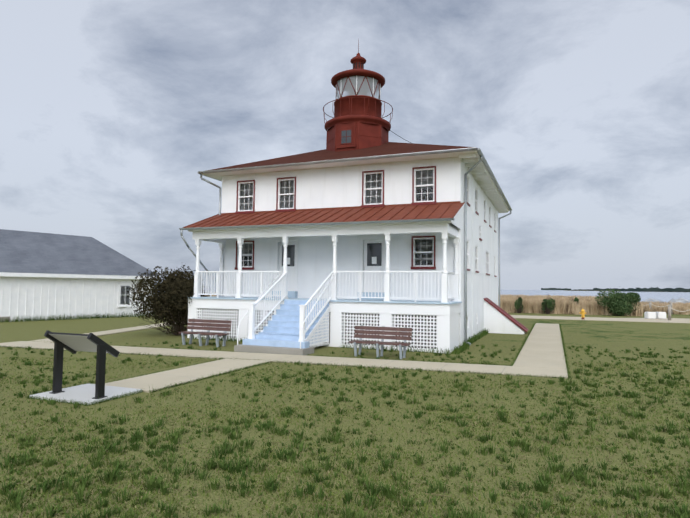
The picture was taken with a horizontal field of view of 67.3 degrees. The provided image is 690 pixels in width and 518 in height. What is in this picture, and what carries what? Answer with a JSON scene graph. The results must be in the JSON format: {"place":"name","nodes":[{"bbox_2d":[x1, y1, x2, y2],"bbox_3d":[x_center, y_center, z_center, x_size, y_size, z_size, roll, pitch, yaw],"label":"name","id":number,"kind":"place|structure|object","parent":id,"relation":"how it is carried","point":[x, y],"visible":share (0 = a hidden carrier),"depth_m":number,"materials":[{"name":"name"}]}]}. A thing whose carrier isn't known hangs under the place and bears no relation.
{"place":"outdoors","nodes":[
{"label":"outdoors","id":0,"kind":"place"},
{"bbox_2d":[0,313,689,517],"bbox_3d":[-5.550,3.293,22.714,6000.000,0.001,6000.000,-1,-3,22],"label":"ground","id":1,"kind":"structure","parent":0,"point":[620,336],"depth_m":8.35,"materials":[{"name":"green plant"}]},
{"bbox_2d":[0,312,149,321],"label":"grass edge","id":2,"kind":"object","parent":1,"relation":"on","point":[70,318],"depth_m":31.04,"materials":[{"name":"green plant"}]},
{"bbox_2d":[0,229,160,321],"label":"shed building","id":3,"kind":"structure","parent":1,"relation":"on","point":[45,275],"depth_m":31.41,"materials":[{"name":"white wood"}]},
{"bbox_2d":[25,383,142,405],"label":"grass","id":4,"kind":"structure","parent":1,"relation":"on","point":[114,398],"depth_m":9.47,"materials":[{"name":"green plant"}]},
{"bbox_2d":[30,384,142,404],"bbox_3d":[-4.925,2.576,9.929,1.460,0.050,1.298,-1,-3,22],"label":"sign pad","id":5,"kind":"object","parent":1,"relation":"on","point":[84,393],"visible":0.77,"depth_m":9.78,"materials":[{"name":"concrete"}]},
{"bbox_2d":[44,330,119,398],"bbox_3d":[-4.953,1.943,9.741,1.220,1.193,0.720,-1,-3,22],"label":"wayside sign","id":6,"kind":"object","parent":5,"relation":"on","point":[73,343],"visible":1,"depth_m":9.68,"materials":[{"name":"black metal"}]},
{"bbox_2d":[31,322,181,342],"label":"walkway","id":7,"kind":"structure","parent":1,"relation":"on","point":[108,332],"depth_m":23.48,"materials":[{"name":"concrete"}]},
{"bbox_2d":[26,340,231,351],"bbox_3d":[-7.630,2.948,17.660,8.599,0.090,0.225,0,-3,16],"label":"grass edge","id":8,"kind":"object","parent":1,"relation":"on","point":[148,346],"depth_m":17.27,"materials":[{"name":"green plant"}]},
{"bbox_2d":[106,358,222,382],"bbox_3d":[-4.297,2.721,12.810,0.217,0.090,4.655,-1,-3,22],"label":"grass edge","id":9,"kind":"object","parent":1,"relation":"on","point":[161,370],"visible":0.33,"depth_m":12.30,"materials":[{"name":"green plant"}]},
{"bbox_2d":[127,263,209,334],"bbox_3d":[-7.295,1.686,22.036,3.799,3.127,3.495,-1,-3,22],"label":"bush","id":10,"kind":"object","parent":1,"relation":"on","point":[171,293],"visible":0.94,"depth_m":21.41,"materials":[{"name":"green plant"}]},
{"bbox_2d":[105,358,271,392],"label":"walkway","id":11,"kind":"structure","parent":1,"relation":"on","point":[157,381],"depth_m":12.07,"materials":[{"name":"concrete"}]},
{"bbox_2d":[178,318,231,346],"bbox_3d":[-4.978,2.615,18.386,1.850,0.945,0.675,-1,-3,22],"label":"park bench","id":12,"kind":"object","parent":1,"relation":"on","point":[209,323],"visible":0.9,"depth_m":18.45,"materials":[{"name":"brown wood"}]},
{"bbox_2d":[149,361,267,392],"bbox_3d":[-2.951,2.708,12.283,0.220,0.090,4.622,-1,-3,23],"label":"grass edge","id":13,"kind":"object","parent":1,"relation":"on","point":[215,375],"visible":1,"depth_m":11.94,"materials":[{"name":"green plant"}]},
{"bbox_2d":[189,335,247,341],"bbox_3d":[-4.388,3.043,19.899,3.912,0.219,0.374,-1,-3,22],"label":"grass fringe","id":14,"kind":"object","parent":1,"relation":"on","point":[231,339],"depth_m":19.97,"materials":[{"name":"green plant"}]},
{"bbox_2d":[0,345,564,378],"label":"grass edge","id":15,"kind":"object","parent":1,"relation":"on","point":[554,376],"depth_m":13.95,"materials":[{"name":"green plant"}]},
{"bbox_2d":[234,272,333,354],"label":"lighthouse porch stairs","id":16,"kind":"structure","parent":1,"relation":"on","point":[292,327],"depth_m":17.39,"materials":[{"name":"blue wood"}]},
{"bbox_2d":[0,341,567,378],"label":"walkway","id":17,"kind":"structure","parent":1,"relation":"on","point":[494,369],"depth_m":14.69,"materials":[{"name":"concrete"}]},
{"bbox_2d":[19,343,505,373],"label":"walk joints","id":18,"kind":"object","parent":17,"relation":"on","point":[294,355],"visible":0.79,"depth_m":15.29,"materials":[{"name":"grey concrete"}]},
{"bbox_2d":[187,220,461,353],"bbox_3d":[-1.053,0.998,19.882,10.600,4.380,2.170,-1,-3,22],"label":"porch","id":19,"kind":"object","parent":1,"relation":"on","point":[433,324],"visible":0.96,"depth_m":18.41,"materials":[{"name":"white wood"}]},
{"bbox_2d":[182,201,464,229],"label":"porch roof","id":20,"kind":"structure","parent":19,"relation":"on","point":[452,209],"depth_m":19.60,"materials":[{"name":"red metal"}]},
{"bbox_2d":[179,218,454,282],"bbox_3d":[-1.114,-0.021,19.757,10.900,2.400,2.500,-1,-3,22],"label":"porch gutter","id":21,"kind":"object","parent":20,"relation":"attached to","point":[330,223],"visible":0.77,"depth_m":18.66,"materials":[{"name":"white metal"}]},
{"bbox_2d":[0,338,689,517],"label":"grass tufts","id":22,"kind":"object","parent":1,"relation":"on","point":[109,477],"visible":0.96,"depth_m":6.60,"materials":[{"name":"plant"}]},
{"bbox_2d":[349,325,411,358],"bbox_3d":[1.081,2.549,15.899,1.850,0.945,0.675,-1,-3,22],"label":"park bench","id":23,"kind":"object","parent":1,"relation":"on","point":[364,330],"visible":0.94,"depth_m":15.99,"materials":[{"name":"brown wood"}]},
{"bbox_2d":[339,342,469,354],"bbox_3d":[2.240,2.976,17.527,4.804,0.250,2.134,1,-3,-6],"label":"grass fringe","id":24,"kind":"object","parent":1,"relation":"on","point":[458,350],"depth_m":17.36,"materials":[{"name":"green plant"}]},
{"bbox_2d":[314,355,514,365],"bbox_3d":[1.843,2.904,14.920,5.835,0.100,0.223,0,-3,16],"label":"grass edge","id":25,"kind":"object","parent":1,"relation":"on","point":[414,359],"depth_m":14.88,"materials":[{"name":"green plant"}]},
{"bbox_2d":[464,328,488,344],"bbox_3d":[5.590,3.232,21.952,0.368,0.300,6.606,-1,-3,23],"label":"house grass fringe","id":26,"kind":"object","parent":1,"relation":"on","point":[475,337],"depth_m":21.60,"materials":[{"name":"green plant"}]},
{"bbox_2d":[484,298,527,333],"bbox_3d":[7.875,2.747,25.337,2.004,1.691,1.420,-1,-3,22],"label":"cellar bulkhead","id":27,"kind":"object","parent":1,"relation":"on","point":[497,319],"visible":0.92,"depth_m":24.88,"materials":[{"name":"white paint"}]},
{"bbox_2d":[514,297,523,312],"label":"bush","id":28,"kind":"object","parent":1,"relation":"on","point":[519,307],"visible":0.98,"depth_m":45.94,"materials":[{"name":"green plant"}]},
{"bbox_2d":[511,323,534,364],"bbox_3d":[8.198,3.432,23.216,0.226,0.100,19.559,-1,-3,22],"label":"grass edge","id":29,"kind":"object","parent":1,"relation":"on","point":[522,346],"depth_m":18.73,"materials":[{"name":"green plant"}]},
{"bbox_2d":[513,323,566,368],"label":"walk","id":30,"kind":"structure","parent":1,"relation":"on","point":[544,335],"depth_m":18.00,"materials":[{"name":"concrete"}]},
{"bbox_2d":[541,297,555,313],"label":"bush","id":31,"kind":"object","parent":1,"relation":"on","point":[548,306],"visible":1,"depth_m":44.97,"materials":[{"name":"green plant"}]},
{"bbox_2d":[559,324,572,381],"bbox_3d":[9.107,3.359,21.698,0.222,0.100,21.612,-1,-3,22],"label":"grass edge","id":32,"kind":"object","parent":1,"relation":"on","point":[565,355],"depth_m":16.39,"materials":[{"name":"green plant"}]},
{"bbox_2d":[498,294,644,315],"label":"marsh reeds","id":33,"kind":"object","parent":1,"relation":"on","point":[589,305],"visible":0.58,"depth_m":46.05,"materials":[{"name":"beige plant"}]},
{"bbox_2d":[571,297,578,304],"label":"bush","id":34,"kind":"object","parent":1,"relation":"on","point":[575,299],"visible":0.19,"depth_m":45.68,"materials":[{"name":"green plant"}]},
{"bbox_2d":[595,288,642,315],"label":"bush","id":35,"kind":"object","parent":1,"relation":"on","point":[615,302],"visible":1,"depth_m":43.26,"materials":[{"name":"green plant"}]},
{"bbox_2d":[636,318,689,319],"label":"sand patch","id":36,"kind":"object","parent":1,"relation":"on","point":[671,318],"visible":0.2,"depth_m":39.33,"materials":[{"name":"beige sand"}]},
{"bbox_2d":[644,312,665,318],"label":"concrete blocks","id":37,"kind":"object","parent":36,"relation":"on","point":[654,315],"depth_m":39.21,"materials":[{"name":"white concrete"}]},
{"bbox_2d":[640,301,689,314],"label":"marsh reeds","id":38,"kind":"object","parent":1,"relation":"on","point":[678,306],"visible":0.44,"depth_m":48.42,"materials":[{"name":"beige plant"}]},
{"bbox_2d":[641,298,689,303],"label":"shore riprap rocks","id":39,"kind":"object","parent":1,"relation":"on","point":[681,300],"visible":0.15,"depth_m":63.73,"materials":[{"name":"grey stone"}]},
{"bbox_2d":[642,302,689,319],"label":"fence","id":40,"kind":"object","parent":1,"relation":"on","point":[670,310],"visible":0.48,"depth_m":37.60,"materials":[{"name":"grey wood"}]},
{"bbox_2d":[0,0,689,289],"label":"sky","id":41,"kind":"structure","parent":0,"point":[111,111],"materials":[{"name":"grey"}]},
{"bbox_2d":[221,157,497,346],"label":"house wall","id":42,"kind":"structure","parent":0,"point":[411,182],"depth_m":21.00,"materials":[{"name":"white wood"}]},
{"bbox_2d":[197,147,511,344],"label":"lighthouse gutters","id":43,"kind":"object","parent":42,"relation":"attached to","point":[482,157],"visible":0.83,"depth_m":19.74,"materials":[{"name":"white metal"}]},
{"bbox_2d":[201,142,509,210],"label":"roof","id":44,"kind":"structure","parent":42,"relation":"on","point":[391,148],"depth_m":21.33,"materials":[{"name":"red metal"}]},
{"bbox_2d":[459,153,507,212],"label":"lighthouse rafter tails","id":45,"kind":"object","parent":44,"relation":"attached to","point":[486,185],"visible":0.85,"depth_m":23.26,"materials":[{"name":"white wood"}]},
{"bbox_2d":[323,39,410,151],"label":"lighthouse lantern tower","id":46,"kind":"structure","parent":0,"point":[357,121],"depth_m":23.56,"materials":[{"name":"red metal"}]},
{"bbox_2d":[202,286,689,301],"bbox_3d":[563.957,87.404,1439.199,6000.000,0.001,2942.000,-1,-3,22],"label":"water","id":47,"kind":"structure","parent":0,"point":[664,296],"depth_m":311.18,"materials":[{"name":"blue liquid"}]},
{"bbox_2d":[541,288,570,289],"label":"shore trees","id":48,"kind":"object","parent":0,"point":[555,289],"visible":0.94,"depth_m":2424.68,"materials":[{"name":"green plant"}]},
{"bbox_2d":[511,315,689,322],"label":"road","id":49,"kind":"structure","parent":0,"point":[604,319],"depth_m":37.74,"materials":[{"name":"beige concrete"}]},
{"bbox_2d":[580,308,585,318],"bbox_3d":[17.113,3.954,37.276,0.440,0.800,0.356,-1,-3,22],"label":"fire hydrant","id":50,"kind":"object","parent":49,"relation":"on","point":[582,312],"visible":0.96,"depth_m":37.23,"materials":[{"name":"yellow metal"}]},
{"bbox_3d":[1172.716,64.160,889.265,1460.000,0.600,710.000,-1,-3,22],"label":"shore land","id":51,"kind":"structure","parent":0,"visible":0},
{"bbox_2d":[567,287,689,291],"bbox_3d":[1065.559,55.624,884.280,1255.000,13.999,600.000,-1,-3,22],"label":"shore trees","id":52,"kind":"object","parent":51,"relation":"on","point":[652,289],"visible":0.81,"depth_m":1246.00,"materials":[{"name":"plant"}]}
]}

